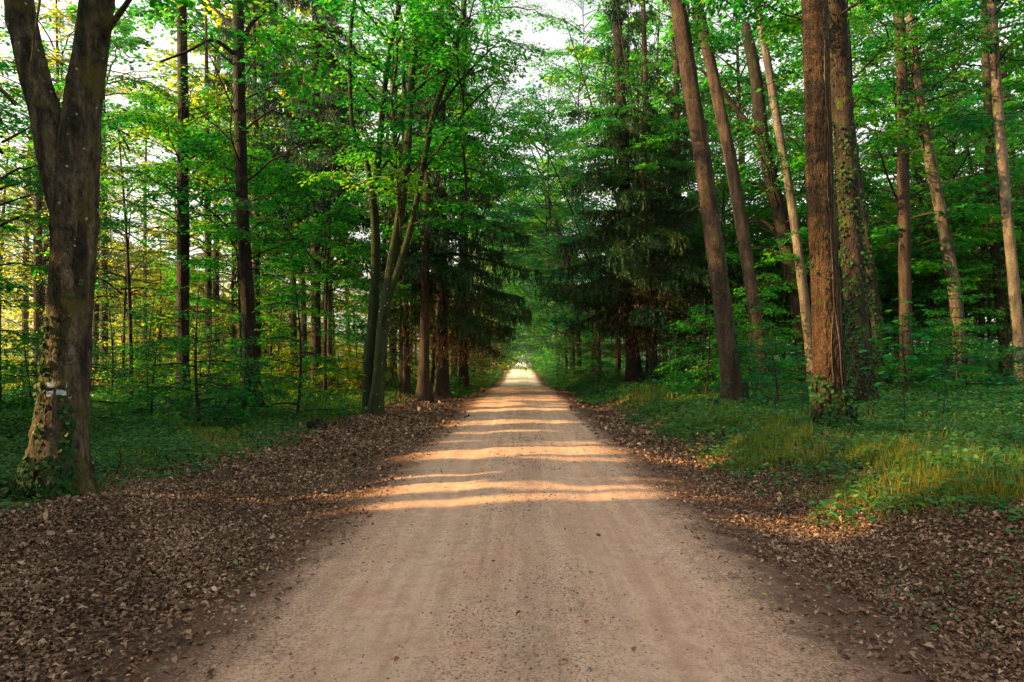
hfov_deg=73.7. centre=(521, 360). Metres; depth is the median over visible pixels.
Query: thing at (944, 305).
beech
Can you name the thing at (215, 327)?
sapling
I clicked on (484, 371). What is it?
sapling
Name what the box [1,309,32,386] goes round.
sapling
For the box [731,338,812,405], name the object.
sapling
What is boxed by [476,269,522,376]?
beech
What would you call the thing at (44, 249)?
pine
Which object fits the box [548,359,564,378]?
sapling
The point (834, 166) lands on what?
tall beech
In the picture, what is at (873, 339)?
maple sapling
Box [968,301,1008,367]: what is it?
beech
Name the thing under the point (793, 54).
tall beech
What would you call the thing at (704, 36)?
pine
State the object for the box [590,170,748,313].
beech
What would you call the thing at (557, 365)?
sapling
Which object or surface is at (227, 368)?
sapling
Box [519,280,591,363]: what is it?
beech
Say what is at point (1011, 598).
fresh fallen leaves
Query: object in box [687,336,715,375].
sapling
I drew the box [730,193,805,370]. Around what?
beech
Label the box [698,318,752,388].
sapling
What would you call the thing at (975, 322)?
beech
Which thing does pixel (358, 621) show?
road
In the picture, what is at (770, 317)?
beech
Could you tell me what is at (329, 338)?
pine
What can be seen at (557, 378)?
sapling
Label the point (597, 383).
sapling
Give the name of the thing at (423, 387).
spruce
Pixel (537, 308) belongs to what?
tall beech
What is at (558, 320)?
beech
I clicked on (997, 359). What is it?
sapling
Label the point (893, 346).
sapling
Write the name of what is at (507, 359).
beech
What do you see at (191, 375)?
sapling
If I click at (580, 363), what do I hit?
sapling
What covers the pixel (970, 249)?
beech
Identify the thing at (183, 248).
pine
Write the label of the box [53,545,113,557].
fallen branch
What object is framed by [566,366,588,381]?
sapling
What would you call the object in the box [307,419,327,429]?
rock
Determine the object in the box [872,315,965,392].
sapling
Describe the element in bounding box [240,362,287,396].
sapling
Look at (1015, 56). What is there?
tall beech
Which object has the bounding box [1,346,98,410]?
sapling
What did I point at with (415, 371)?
sapling
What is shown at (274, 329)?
maple
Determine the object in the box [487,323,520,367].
beech
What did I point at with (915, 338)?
sapling
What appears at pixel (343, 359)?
sapling
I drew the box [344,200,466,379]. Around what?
young beech
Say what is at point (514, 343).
beech
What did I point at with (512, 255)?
tall beech
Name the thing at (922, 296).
beech
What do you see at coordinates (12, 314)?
distant wood
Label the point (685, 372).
sapling
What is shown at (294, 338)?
sapling
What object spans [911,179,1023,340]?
young beech
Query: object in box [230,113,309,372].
pine
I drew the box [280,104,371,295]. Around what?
tall beech
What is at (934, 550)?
fallen branch
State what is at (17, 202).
tall beech
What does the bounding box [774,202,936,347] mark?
beech
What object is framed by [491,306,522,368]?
beech
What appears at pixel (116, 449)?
maple sapling
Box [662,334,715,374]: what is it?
sapling
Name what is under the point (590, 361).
sapling
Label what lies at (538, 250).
tall beech
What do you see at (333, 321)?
pine
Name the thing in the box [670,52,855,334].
tall beech
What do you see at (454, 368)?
beech
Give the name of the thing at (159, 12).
tall beech
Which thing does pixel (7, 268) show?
pine
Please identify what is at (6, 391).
sapling
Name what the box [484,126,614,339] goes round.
tall beech
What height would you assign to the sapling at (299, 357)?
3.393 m
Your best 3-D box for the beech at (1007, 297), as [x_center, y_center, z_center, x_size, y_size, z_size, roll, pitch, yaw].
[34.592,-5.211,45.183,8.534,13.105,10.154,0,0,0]
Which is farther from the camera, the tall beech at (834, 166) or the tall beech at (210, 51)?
the tall beech at (834, 166)
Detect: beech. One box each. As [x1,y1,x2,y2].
[0,0,170,174]
[0,0,345,504]
[0,3,192,383]
[0,44,164,414]
[0,54,113,378]
[0,54,226,395]
[0,81,128,313]
[0,97,174,297]
[0,207,176,329]
[10,145,218,389]
[69,0,340,372]
[103,115,337,325]
[106,72,249,221]
[131,0,363,405]
[141,127,346,380]
[154,67,281,375]
[165,0,385,375]
[210,102,422,399]
[235,137,396,340]
[251,0,507,380]
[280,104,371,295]
[328,13,487,376]
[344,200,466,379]
[372,86,521,367]
[398,0,572,393]
[406,56,561,386]
[409,221,520,380]
[447,161,542,375]
[449,243,526,379]
[451,194,549,366]
[457,201,528,368]
[457,250,533,312]
[474,195,550,374]
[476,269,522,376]
[479,324,529,358]
[482,301,525,367]
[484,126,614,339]
[485,78,615,376]
[487,189,583,370]
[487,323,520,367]
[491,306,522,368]
[493,67,601,374]
[494,258,532,368]
[497,212,624,377]
[501,154,596,372]
[504,207,570,360]
[504,277,586,350]
[505,251,581,365]
[506,184,671,376]
[509,240,551,362]
[509,248,614,374]
[510,219,576,360]
[510,287,548,368]
[511,324,545,349]
[513,301,547,364]
[515,302,550,357]
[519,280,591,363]
[523,0,632,218]
[528,0,721,375]
[539,217,636,373]
[542,0,786,373]
[551,164,703,373]
[551,264,624,372]
[576,83,747,372]
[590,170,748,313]
[610,164,838,378]
[621,297,675,363]
[644,271,747,367]
[659,108,839,295]
[661,0,804,358]
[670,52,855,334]
[676,21,891,384]
[688,190,790,339]
[705,186,842,367]
[721,139,921,331]
[727,100,924,299]
[730,124,884,309]
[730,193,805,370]
[733,220,805,344]
[748,0,980,268]
[751,108,896,218]
[756,26,1023,274]
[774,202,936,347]
[799,0,1015,385]
[837,111,1002,310]
[837,176,991,335]
[841,174,973,353]
[844,180,987,323]
[858,62,1023,368]
[865,93,982,365]
[868,160,987,308]
[870,181,966,323]
[871,0,1023,367]
[878,150,1019,361]
[879,22,1023,369]
[886,156,1023,369]
[890,121,1023,370]
[892,138,1023,339]
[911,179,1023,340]
[927,0,1023,148]
[940,287,1008,364]
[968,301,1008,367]
[969,295,1010,351]
[985,165,1023,320]
[1001,172,1023,300]
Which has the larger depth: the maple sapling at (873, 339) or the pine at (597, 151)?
the pine at (597, 151)
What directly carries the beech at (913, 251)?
on the forest floor
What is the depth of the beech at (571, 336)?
57.62 m
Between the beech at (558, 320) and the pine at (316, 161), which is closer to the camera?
the pine at (316, 161)
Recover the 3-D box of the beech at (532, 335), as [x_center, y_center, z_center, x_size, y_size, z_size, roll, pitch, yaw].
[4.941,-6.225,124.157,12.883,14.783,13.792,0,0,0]
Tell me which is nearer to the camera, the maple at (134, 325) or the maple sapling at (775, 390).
the maple sapling at (775, 390)
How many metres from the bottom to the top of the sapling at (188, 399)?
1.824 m
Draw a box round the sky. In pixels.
[0,0,1023,360]
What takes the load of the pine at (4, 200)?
on the forest floor
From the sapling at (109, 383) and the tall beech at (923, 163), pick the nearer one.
the sapling at (109, 383)
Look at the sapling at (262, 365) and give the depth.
16.52 m
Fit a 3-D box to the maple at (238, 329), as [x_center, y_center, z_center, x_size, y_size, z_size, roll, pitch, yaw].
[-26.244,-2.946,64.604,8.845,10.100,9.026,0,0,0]
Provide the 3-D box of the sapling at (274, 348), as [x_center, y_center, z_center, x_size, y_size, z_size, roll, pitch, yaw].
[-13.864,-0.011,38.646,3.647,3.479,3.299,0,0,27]
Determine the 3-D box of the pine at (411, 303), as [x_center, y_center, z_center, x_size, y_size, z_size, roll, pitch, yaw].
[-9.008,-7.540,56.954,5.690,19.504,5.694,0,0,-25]
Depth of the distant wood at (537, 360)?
93.47 m
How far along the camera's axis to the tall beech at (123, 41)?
35.79 m
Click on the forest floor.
(970, 605)
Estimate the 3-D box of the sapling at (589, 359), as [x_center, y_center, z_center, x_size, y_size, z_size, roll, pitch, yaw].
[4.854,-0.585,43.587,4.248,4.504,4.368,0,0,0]
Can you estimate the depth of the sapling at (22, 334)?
14.30 m
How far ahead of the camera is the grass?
8.86 m
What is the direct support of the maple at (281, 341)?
on the forest floor
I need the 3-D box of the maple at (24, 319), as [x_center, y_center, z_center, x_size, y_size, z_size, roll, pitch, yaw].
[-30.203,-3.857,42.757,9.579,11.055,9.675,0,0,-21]
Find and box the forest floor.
[0,361,1023,681]
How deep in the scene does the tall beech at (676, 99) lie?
40.87 m
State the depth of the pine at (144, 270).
40.80 m
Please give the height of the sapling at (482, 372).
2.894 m
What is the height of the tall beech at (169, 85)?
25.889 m
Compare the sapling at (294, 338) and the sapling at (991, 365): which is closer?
the sapling at (294, 338)
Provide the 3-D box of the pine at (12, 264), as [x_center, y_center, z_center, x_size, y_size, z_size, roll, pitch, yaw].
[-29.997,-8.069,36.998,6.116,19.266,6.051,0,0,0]
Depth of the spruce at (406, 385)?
29.87 m
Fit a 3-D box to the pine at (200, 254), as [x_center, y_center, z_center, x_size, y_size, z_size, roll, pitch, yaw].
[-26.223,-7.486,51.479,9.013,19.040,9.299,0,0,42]
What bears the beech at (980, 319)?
on the forest floor
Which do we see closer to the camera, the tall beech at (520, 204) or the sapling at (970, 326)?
the sapling at (970, 326)
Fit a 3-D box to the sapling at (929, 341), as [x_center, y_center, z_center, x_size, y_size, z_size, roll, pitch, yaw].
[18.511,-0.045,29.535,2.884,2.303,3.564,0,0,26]
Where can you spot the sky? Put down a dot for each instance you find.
(552, 38)
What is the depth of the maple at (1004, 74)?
37.88 m
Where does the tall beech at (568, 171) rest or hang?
on the forest floor
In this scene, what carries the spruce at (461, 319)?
on the forest floor
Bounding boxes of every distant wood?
[1,233,529,378]
[343,202,1011,382]
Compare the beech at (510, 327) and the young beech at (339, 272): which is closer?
the young beech at (339, 272)
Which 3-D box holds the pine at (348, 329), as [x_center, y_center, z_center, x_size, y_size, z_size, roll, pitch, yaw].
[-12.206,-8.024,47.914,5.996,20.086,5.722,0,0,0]
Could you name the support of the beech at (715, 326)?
on the forest floor
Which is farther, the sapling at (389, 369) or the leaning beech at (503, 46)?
the sapling at (389, 369)
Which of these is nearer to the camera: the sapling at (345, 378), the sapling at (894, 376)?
the sapling at (894, 376)
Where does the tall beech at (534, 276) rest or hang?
on the forest floor
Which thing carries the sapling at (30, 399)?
on the forest floor
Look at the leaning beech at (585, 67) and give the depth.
34.01 m
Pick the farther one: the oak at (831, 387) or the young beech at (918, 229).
the young beech at (918, 229)
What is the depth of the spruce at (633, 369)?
30.27 m
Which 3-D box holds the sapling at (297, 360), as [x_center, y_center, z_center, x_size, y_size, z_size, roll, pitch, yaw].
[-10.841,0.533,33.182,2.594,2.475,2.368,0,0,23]
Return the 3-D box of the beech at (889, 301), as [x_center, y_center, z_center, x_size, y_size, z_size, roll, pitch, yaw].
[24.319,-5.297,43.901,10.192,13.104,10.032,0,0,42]
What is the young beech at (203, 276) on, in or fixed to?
on the forest floor
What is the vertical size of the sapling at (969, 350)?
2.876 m
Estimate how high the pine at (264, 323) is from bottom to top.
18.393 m
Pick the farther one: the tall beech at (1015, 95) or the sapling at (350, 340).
the tall beech at (1015, 95)
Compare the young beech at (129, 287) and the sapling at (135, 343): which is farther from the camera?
the sapling at (135, 343)
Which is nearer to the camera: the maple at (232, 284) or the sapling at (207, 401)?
the sapling at (207, 401)
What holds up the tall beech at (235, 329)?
on the forest floor
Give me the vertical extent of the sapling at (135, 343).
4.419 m
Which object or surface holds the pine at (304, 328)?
on the forest floor
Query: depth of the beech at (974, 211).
27.15 m
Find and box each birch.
[753,2,812,385]
[884,0,1023,384]
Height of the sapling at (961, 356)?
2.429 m
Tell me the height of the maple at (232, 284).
14.045 m
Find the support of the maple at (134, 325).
on the forest floor
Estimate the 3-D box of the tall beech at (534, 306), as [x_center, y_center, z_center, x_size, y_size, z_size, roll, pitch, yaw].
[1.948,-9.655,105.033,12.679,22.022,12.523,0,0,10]
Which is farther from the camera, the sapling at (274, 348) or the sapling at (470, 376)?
the sapling at (470, 376)
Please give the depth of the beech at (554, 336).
78.59 m
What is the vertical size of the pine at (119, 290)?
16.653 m
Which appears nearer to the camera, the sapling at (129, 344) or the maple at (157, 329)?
the sapling at (129, 344)
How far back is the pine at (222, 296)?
53.67 m
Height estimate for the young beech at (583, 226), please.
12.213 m
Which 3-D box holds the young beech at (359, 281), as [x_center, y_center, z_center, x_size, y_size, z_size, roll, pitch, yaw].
[-7.671,-3.508,24.412,7.872,10.345,9.583,0,0,0]
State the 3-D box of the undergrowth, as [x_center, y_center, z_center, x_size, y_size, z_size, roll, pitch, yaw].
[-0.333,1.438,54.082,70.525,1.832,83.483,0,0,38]
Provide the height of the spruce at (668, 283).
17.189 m
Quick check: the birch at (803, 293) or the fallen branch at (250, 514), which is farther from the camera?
the birch at (803, 293)
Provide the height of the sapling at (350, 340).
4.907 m
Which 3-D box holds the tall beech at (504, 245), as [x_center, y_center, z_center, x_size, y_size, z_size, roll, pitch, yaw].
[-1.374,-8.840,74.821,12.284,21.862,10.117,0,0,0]
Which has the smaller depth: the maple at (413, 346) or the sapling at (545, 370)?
the maple at (413, 346)
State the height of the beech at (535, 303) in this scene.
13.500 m
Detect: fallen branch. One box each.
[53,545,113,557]
[235,484,265,487]
[238,507,279,518]
[281,496,316,503]
[926,543,950,554]
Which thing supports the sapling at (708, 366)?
on the forest floor
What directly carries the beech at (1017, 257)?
on the forest floor
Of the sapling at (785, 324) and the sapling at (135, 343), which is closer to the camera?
the sapling at (785, 324)
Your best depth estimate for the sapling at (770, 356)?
26.99 m
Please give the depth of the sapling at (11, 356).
37.11 m
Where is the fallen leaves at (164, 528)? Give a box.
[0,386,1023,681]
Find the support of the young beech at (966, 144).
on the forest floor
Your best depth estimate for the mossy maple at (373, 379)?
19.07 m
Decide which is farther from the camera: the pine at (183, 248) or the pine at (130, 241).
the pine at (130, 241)
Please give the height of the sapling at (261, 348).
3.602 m
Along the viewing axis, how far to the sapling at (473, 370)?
38.95 m
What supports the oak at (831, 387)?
on the forest floor
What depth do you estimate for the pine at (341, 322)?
55.75 m
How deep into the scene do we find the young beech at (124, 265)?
29.98 m
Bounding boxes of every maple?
[0,228,116,361]
[99,264,173,364]
[99,292,193,365]
[103,141,338,378]
[108,239,202,380]
[110,245,237,362]
[152,289,228,370]
[193,278,242,375]
[193,289,285,369]
[219,254,359,372]
[221,0,570,415]
[237,306,310,363]
[273,150,499,378]
[274,283,364,363]
[356,293,431,376]
[416,276,516,379]
[764,0,968,389]
[858,66,1023,369]
[883,0,1023,376]
[969,45,1023,297]
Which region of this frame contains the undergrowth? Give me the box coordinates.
[0,367,1023,537]
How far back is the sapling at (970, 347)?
26.55 m
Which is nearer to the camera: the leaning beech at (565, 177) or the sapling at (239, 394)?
the sapling at (239, 394)
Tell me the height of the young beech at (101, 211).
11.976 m
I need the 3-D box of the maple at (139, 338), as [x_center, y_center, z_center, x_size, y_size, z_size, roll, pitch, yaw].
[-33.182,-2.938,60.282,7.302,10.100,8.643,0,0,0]
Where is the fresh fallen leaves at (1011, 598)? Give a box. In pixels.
[70,437,1023,649]
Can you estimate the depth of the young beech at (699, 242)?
34.99 m
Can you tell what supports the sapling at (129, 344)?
on the forest floor
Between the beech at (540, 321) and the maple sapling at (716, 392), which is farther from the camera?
the beech at (540, 321)
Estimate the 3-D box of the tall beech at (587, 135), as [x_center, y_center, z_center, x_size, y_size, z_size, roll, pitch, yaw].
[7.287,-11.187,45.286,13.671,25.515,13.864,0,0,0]
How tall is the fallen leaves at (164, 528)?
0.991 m
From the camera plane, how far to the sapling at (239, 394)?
15.31 m
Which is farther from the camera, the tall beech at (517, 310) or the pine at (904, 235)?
the tall beech at (517, 310)
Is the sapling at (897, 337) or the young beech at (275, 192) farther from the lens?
the sapling at (897, 337)
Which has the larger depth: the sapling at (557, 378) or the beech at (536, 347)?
the beech at (536, 347)
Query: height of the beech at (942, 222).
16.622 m
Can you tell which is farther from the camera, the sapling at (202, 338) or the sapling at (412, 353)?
the sapling at (412, 353)
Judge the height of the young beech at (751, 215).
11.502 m
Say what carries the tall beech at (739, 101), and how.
on the forest floor
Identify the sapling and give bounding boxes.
[0,281,99,429]
[0,295,24,383]
[0,329,136,441]
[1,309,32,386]
[1,338,31,382]
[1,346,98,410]
[1,353,35,388]
[1,355,36,389]
[2,374,33,403]
[30,292,143,390]
[91,324,154,392]
[91,355,125,395]
[92,272,172,398]
[92,319,135,386]
[92,322,125,381]
[93,291,199,406]
[102,333,208,416]
[104,443,138,476]
[109,346,157,379]
[110,286,277,428]
[114,354,190,408]
[115,325,157,370]
[141,288,264,406]
[153,356,212,396]
[153,397,186,440]
[155,360,234,409]
[157,300,242,387]
[163,335,233,391]
[165,295,234,385]
[183,376,243,417]
[190,344,238,390]
[198,353,294,423]
[207,254,366,417]
[207,386,248,431]
[211,351,242,384]
[224,327,287,388]
[235,294,327,397]
[235,331,289,377]
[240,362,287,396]
[259,352,305,405]
[263,346,320,390]
[276,346,322,381]
[277,335,322,374]
[294,387,322,419]
[298,334,362,382]
[303,353,362,395]
[321,299,397,385]
[333,336,390,385]
[335,356,388,389]
[348,304,433,389]
[358,348,398,383]
[390,336,435,379]
[410,363,434,382]
[450,359,484,387]
[450,376,469,392]
[452,368,483,386]
[457,356,484,385]
[471,358,491,385]
[472,360,494,380]
[540,357,554,375]
[543,349,575,379]
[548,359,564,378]
[548,364,566,384]
[553,340,595,385]
[563,318,624,385]
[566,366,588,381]
[569,340,612,386]
[579,360,617,389]
[580,362,598,376]
[640,348,669,376]
[649,298,751,389]
[654,306,763,395]
[655,360,689,380]
[656,356,714,387]
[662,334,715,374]
[684,443,703,465]
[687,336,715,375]
[694,271,805,392]
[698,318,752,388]
[703,379,731,405]
[704,291,805,395]
[709,322,778,376]
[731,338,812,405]
[738,335,796,378]
[741,325,809,393]
[758,376,790,409]
[766,322,795,378]
[778,307,845,379]
[778,346,812,412]
[850,329,890,417]
[870,318,926,376]
[871,306,916,363]
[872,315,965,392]
[874,297,949,425]
[886,343,945,385]
[887,307,931,372]
[894,321,1013,389]
[902,275,1023,387]
[909,307,1000,395]
[915,330,997,382]
[915,333,984,377]
[916,315,976,372]
[921,364,964,417]
[972,312,1023,376]
[972,353,999,375]
[976,376,1023,415]
[980,338,1023,386]
[985,345,1023,386]
[986,331,1012,374]
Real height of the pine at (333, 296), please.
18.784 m
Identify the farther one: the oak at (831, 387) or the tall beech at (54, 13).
the tall beech at (54, 13)
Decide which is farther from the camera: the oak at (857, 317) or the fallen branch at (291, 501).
the oak at (857, 317)
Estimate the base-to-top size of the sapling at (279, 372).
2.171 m
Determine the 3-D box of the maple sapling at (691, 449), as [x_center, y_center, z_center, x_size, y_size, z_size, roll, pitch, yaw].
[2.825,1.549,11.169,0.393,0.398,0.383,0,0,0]
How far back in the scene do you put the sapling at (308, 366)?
30.55 m
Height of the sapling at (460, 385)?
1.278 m
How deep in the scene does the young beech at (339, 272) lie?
32.40 m
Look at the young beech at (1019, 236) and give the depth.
33.72 m
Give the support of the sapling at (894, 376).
on the forest floor
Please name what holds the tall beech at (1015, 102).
on the forest floor
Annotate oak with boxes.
[682,0,940,404]
[801,0,859,433]
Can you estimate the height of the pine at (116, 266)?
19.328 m
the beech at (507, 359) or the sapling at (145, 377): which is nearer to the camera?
the sapling at (145, 377)
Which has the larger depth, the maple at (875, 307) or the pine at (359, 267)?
the pine at (359, 267)
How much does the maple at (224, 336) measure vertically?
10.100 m
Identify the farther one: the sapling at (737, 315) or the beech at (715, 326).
the beech at (715, 326)
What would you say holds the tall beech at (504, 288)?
on the forest floor
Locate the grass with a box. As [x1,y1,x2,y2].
[7,379,1023,557]
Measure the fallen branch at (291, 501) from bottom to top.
0.060 m
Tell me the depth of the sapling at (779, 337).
23.54 m
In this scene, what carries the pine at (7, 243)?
on the forest floor
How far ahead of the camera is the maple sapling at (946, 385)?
13.48 m
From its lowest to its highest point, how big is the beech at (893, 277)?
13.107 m
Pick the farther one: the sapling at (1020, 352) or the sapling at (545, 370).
the sapling at (545, 370)
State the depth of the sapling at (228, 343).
24.47 m
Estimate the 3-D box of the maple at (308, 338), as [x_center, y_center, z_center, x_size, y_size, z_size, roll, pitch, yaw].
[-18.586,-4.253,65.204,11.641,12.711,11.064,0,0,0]
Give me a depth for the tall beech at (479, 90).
46.88 m
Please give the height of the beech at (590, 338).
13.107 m
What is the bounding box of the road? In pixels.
[76,363,968,681]
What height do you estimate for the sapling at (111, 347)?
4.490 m
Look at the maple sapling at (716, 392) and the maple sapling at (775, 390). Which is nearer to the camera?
the maple sapling at (775, 390)
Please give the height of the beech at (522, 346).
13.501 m
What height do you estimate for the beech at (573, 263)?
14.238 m
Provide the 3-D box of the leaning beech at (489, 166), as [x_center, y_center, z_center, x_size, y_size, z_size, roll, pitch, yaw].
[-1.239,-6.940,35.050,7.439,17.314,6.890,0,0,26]
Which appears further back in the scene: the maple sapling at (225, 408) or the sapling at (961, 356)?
the sapling at (961, 356)
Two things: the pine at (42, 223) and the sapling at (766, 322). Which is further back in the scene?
the pine at (42, 223)
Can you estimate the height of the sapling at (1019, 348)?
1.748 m
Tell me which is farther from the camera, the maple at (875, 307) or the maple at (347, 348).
the maple at (347, 348)
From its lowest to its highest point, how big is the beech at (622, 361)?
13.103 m
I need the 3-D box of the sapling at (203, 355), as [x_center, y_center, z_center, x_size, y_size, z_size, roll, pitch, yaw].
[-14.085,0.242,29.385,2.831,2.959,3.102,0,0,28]
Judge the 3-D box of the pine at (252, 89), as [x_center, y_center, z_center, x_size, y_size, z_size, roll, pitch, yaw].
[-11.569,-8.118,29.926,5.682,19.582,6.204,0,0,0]
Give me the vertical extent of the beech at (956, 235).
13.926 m
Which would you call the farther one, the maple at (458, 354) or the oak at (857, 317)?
the maple at (458, 354)
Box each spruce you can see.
[326,32,469,394]
[350,1,543,397]
[362,0,496,402]
[394,0,529,389]
[534,0,733,382]
[564,1,733,381]
[601,30,742,374]
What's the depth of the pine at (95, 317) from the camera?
34.97 m
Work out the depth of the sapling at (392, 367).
31.53 m
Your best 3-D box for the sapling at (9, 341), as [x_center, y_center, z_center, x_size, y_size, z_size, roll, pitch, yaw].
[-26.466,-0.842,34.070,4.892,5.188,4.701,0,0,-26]
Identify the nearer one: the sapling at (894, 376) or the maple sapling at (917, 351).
the maple sapling at (917, 351)
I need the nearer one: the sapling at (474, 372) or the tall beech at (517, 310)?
the sapling at (474, 372)
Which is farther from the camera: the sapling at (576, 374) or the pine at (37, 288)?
the sapling at (576, 374)
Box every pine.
[0,99,48,280]
[0,129,46,310]
[0,133,123,381]
[0,134,46,308]
[0,144,147,323]
[0,186,23,286]
[12,92,114,291]
[28,140,212,364]
[43,87,157,380]
[45,170,142,324]
[45,175,139,326]
[99,2,284,406]
[99,198,169,345]
[100,1,294,373]
[108,153,230,313]
[175,224,289,322]
[176,0,324,373]
[213,12,382,386]
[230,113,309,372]
[236,198,289,367]
[249,0,368,391]
[260,5,387,385]
[268,138,369,316]
[270,185,369,378]
[276,201,365,326]
[307,135,369,380]
[332,136,433,317]
[409,172,419,379]
[564,0,717,383]
[616,0,749,401]
[622,0,773,395]
[783,0,1023,386]
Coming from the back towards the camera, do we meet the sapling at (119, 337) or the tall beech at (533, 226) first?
the tall beech at (533, 226)
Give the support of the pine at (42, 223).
on the forest floor
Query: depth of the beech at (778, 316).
51.72 m
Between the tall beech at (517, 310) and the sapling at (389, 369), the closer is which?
the sapling at (389, 369)
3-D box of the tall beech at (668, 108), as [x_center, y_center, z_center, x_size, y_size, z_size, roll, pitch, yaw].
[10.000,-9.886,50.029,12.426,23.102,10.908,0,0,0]
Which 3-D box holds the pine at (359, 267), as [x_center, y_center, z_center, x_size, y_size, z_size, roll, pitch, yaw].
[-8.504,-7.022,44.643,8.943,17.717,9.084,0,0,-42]
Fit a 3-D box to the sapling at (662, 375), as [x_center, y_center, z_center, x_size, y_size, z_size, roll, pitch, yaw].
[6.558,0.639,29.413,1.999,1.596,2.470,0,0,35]
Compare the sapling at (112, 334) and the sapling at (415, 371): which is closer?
the sapling at (112, 334)
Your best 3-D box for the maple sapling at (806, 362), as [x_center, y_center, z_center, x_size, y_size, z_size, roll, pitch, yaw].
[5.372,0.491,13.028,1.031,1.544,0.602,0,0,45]
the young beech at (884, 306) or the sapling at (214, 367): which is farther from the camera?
the young beech at (884, 306)
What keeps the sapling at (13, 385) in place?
on the forest floor
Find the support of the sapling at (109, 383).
on the forest floor
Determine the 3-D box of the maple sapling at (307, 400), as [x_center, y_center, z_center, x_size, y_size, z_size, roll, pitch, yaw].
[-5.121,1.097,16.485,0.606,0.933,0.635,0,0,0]
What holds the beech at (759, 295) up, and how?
on the forest floor
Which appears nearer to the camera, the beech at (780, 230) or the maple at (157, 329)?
the beech at (780, 230)
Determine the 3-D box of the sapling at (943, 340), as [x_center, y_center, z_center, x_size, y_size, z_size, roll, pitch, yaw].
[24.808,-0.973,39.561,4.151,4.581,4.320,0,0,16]
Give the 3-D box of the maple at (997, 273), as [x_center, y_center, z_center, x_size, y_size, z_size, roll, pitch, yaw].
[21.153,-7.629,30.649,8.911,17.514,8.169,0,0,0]
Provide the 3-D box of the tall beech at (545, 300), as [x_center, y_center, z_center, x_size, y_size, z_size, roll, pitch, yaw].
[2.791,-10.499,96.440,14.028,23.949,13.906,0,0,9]
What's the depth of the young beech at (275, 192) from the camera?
22.64 m
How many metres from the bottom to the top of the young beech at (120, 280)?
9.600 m
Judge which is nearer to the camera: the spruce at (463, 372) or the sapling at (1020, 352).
the sapling at (1020, 352)
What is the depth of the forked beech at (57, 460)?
7.84 m
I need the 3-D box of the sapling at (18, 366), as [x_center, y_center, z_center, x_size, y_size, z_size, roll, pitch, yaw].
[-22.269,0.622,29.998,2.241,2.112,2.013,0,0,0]
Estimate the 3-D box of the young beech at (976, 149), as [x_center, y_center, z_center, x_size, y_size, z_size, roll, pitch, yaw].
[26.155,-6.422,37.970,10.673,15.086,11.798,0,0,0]
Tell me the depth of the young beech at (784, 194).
35.73 m
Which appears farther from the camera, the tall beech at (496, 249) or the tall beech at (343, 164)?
the tall beech at (496, 249)
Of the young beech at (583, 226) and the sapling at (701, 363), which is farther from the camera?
the young beech at (583, 226)
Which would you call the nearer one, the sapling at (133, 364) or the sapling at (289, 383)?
the sapling at (289, 383)
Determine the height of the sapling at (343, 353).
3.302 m
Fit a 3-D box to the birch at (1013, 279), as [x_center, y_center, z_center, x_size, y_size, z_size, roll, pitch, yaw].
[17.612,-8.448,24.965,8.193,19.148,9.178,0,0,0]
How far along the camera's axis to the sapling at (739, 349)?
33.08 m
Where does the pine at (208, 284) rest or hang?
on the forest floor
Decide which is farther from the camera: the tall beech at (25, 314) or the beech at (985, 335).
the beech at (985, 335)
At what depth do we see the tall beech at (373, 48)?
48.70 m
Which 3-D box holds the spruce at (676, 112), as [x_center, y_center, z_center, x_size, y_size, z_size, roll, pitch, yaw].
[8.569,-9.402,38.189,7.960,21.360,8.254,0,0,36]
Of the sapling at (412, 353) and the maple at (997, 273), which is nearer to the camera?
the maple at (997, 273)
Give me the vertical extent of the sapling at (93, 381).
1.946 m
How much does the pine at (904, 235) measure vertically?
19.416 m
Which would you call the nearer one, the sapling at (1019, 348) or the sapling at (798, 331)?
the sapling at (1019, 348)
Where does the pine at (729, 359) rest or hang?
on the forest floor
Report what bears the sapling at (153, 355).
on the forest floor
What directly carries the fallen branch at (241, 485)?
on the forest floor
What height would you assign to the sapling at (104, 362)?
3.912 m
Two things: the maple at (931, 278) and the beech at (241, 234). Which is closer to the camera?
the beech at (241, 234)
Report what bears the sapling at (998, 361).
on the forest floor
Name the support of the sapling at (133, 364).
on the forest floor
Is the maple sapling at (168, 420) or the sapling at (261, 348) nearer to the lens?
the maple sapling at (168, 420)
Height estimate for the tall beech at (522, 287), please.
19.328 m
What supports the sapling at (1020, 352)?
on the forest floor
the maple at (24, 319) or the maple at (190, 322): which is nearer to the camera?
the maple at (24, 319)
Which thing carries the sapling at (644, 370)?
on the forest floor
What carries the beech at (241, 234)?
on the forest floor
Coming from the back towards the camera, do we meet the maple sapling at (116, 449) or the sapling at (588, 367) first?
the sapling at (588, 367)
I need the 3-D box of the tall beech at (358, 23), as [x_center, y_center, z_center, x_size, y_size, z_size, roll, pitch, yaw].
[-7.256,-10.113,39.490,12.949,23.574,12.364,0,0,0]
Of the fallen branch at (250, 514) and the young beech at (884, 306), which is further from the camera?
the young beech at (884, 306)
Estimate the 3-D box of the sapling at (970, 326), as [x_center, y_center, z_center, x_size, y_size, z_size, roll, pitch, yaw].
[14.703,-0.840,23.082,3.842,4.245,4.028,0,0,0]
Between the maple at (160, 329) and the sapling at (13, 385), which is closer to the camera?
the sapling at (13, 385)
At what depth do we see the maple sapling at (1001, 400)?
12.49 m
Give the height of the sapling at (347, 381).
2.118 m
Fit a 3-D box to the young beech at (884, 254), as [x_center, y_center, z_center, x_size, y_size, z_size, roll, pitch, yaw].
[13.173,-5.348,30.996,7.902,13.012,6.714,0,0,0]
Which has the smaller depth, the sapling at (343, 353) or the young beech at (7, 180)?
the young beech at (7, 180)
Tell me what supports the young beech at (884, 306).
on the forest floor

